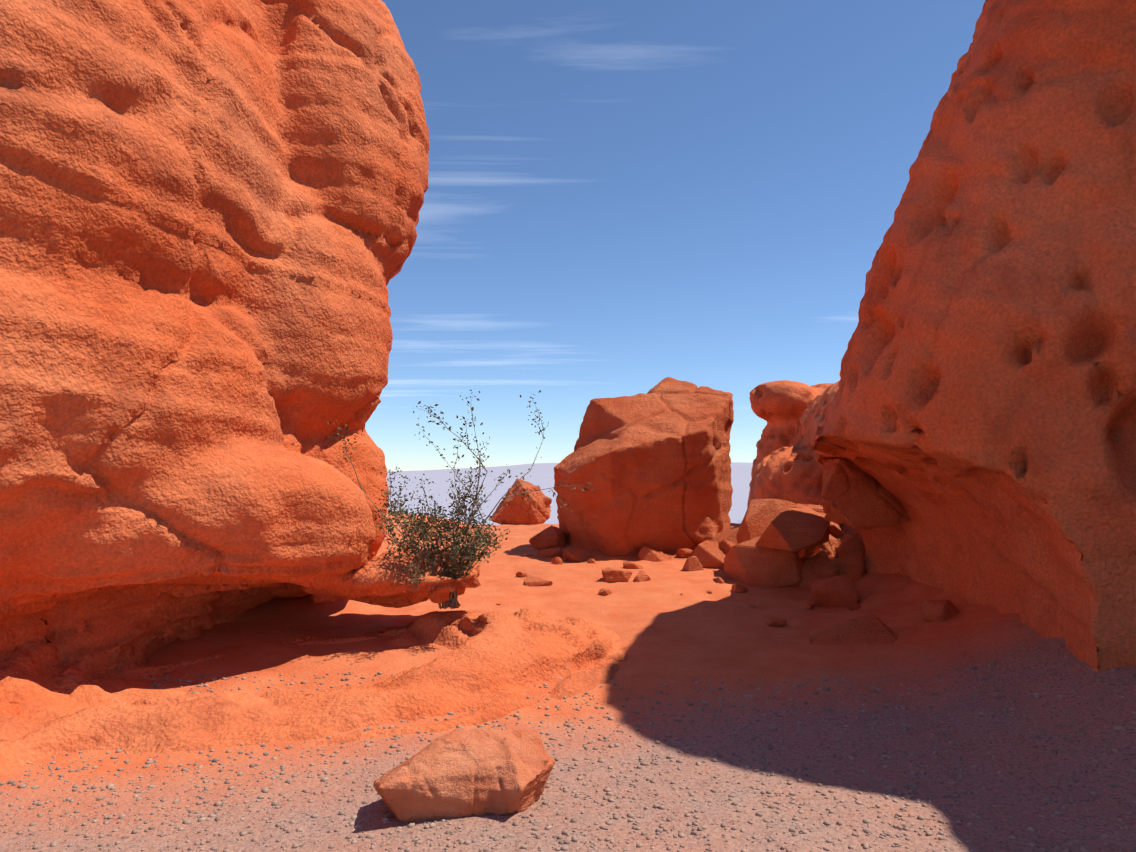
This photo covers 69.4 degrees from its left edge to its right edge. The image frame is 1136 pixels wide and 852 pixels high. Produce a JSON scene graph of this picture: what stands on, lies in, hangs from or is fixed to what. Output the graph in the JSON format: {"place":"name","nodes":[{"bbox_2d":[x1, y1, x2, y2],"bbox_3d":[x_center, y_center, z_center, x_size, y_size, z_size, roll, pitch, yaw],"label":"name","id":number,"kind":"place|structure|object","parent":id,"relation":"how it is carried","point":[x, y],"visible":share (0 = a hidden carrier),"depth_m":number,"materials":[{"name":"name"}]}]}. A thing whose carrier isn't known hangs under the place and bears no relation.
{"place":"outdoors","nodes":[
{"label":"outdoors","id":0,"kind":"place"},
{"bbox_2d":[0,462,1135,851],"bbox_3d":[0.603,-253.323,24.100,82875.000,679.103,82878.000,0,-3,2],"label":"ground","id":1,"kind":"structure","parent":0,"point":[660,626],"depth_m":4.83,"materials":[{"name":"orange sand"}]},
{"bbox_2d":[0,0,625,778],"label":"cliff rock","id":2,"kind":"object","parent":1,"relation":"on","point":[208,218],"visible":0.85,"depth_m":5.76,"materials":[{"name":"stone"}]},
{"bbox_2d":[328,390,593,608],"bbox_3d":[-0.994,0.596,7.139,2.139,1.963,1.562,2,-4,-32],"label":"creosote bush","id":3,"kind":"object","parent":2,"relation":"on","point":[457,550],"visible":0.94,"depth_m":6.96,"materials":[{"name":"green plant"}]},
{"bbox_2d":[373,727,554,822],"bbox_3d":[-0.488,1.634,3.910,0.851,0.363,0.576,0,-3,-7],"label":"boulder","id":4,"kind":"object","parent":1,"relation":"on","point":[459,772],"visible":0.98,"depth_m":3.73,"materials":[{"name":"stone"}]},
{"bbox_2d":[491,478,551,524],"bbox_3d":[-1.160,1.900,20.299,1.529,1.212,1.592,1,-3,-9],"label":"boulder","id":5,"kind":"object","parent":1,"relation":"on","point":[514,510],"visible":0.85,"depth_m":19.69,"materials":[{"name":"stone"}]},
{"bbox_2d":[529,525,564,549],"bbox_3d":[-0.311,1.665,12.309,0.539,0.347,0.466,0,-3,2],"label":"boulder","id":6,"kind":"object","parent":1,"relation":"on","point":[551,536],"visible":0.88,"depth_m":12.13,"materials":[{"name":"stone"}]},
{"bbox_2d":[0,638,1135,851],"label":"gravel pebbles","id":7,"kind":"object","parent":1,"relation":"on","point":[658,831],"visible":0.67,"depth_m":4.06,"materials":[{"name":"gravel"}]},
{"bbox_2d":[563,546,592,561],"bbox_3d":[0.123,1.754,11.203,0.340,0.209,0.471,-2,-4,32],"label":"boulder","id":8,"kind":"object","parent":1,"relation":"on","point":[573,554],"visible":0.9,"depth_m":11.07,"materials":[{"name":"stone"}]},
{"bbox_2d":[602,567,632,581],"bbox_3d":[0.575,1.734,9.580,0.363,0.148,0.295,0,-3,2],"label":"boulder","id":9,"kind":"object","parent":1,"relation":"on","point":[613,575],"visible":0.98,"depth_m":9.46,"materials":[{"name":"stone"}]},
{"bbox_2d":[553,377,733,556],"bbox_3d":[1.110,0.703,12.390,2.809,2.983,2.605,1,-3,-16],"label":"boulder","id":10,"kind":"object","parent":1,"relation":"on","point":[652,465],"visible":0.85,"depth_m":11.46,"materials":[{"name":"stone"}]},
{"bbox_2d":[496,499,958,645],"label":"rubble stones","id":11,"kind":"object","parent":1,"relation":"on","point":[765,542],"visible":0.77,"depth_m":9.34,"materials":[{"name":"stone"}]},
{"bbox_2d":[797,531,837,560],"bbox_3d":[3.126,1.495,10.002,0.822,0.809,0.556,2,-4,-27],"label":"boulder","id":12,"kind":"object","parent":1,"relation":"on","point":[828,547],"visible":0.15,"depth_m":9.71,"materials":[{"name":"stone"}]},
{"bbox_2d":[842,523,863,542],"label":"boulder","id":13,"kind":"object","parent":1,"relation":"on","point":[852,531],"visible":0.06,"depth_m":10.10,"materials":[{"name":"stone"}]},
{"bbox_2d":[748,0,1135,672],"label":"cliff rock","id":14,"kind":"object","parent":1,"relation":"on","point":[972,410],"visible":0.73,"depth_m":5.57,"materials":[{"name":"stone"}]},
{"bbox_2d":[821,458,909,529],"bbox_3d":[3.212,0.715,8.822,1.111,0.743,0.799,0,-3,2],"label":"boulder","id":15,"kind":"object","parent":14,"relation":"on","point":[853,495],"visible":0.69,"depth_m":8.53,"materials":[{"name":"stone"}]},
{"bbox_2d":[384,17,855,408],"bbox_3d":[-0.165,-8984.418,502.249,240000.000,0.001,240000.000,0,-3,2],"label":"cloud","id":16,"kind":"structure","parent":0,"point":[503,210],"depth_m":33861.04,"materials":[{"name":"white"}]},
{"bbox_2d":[365,0,984,470],"label":"sky","id":17,"kind":"structure","parent":0,"point":[699,225],"materials":[{"name":"blue"}]}
]}

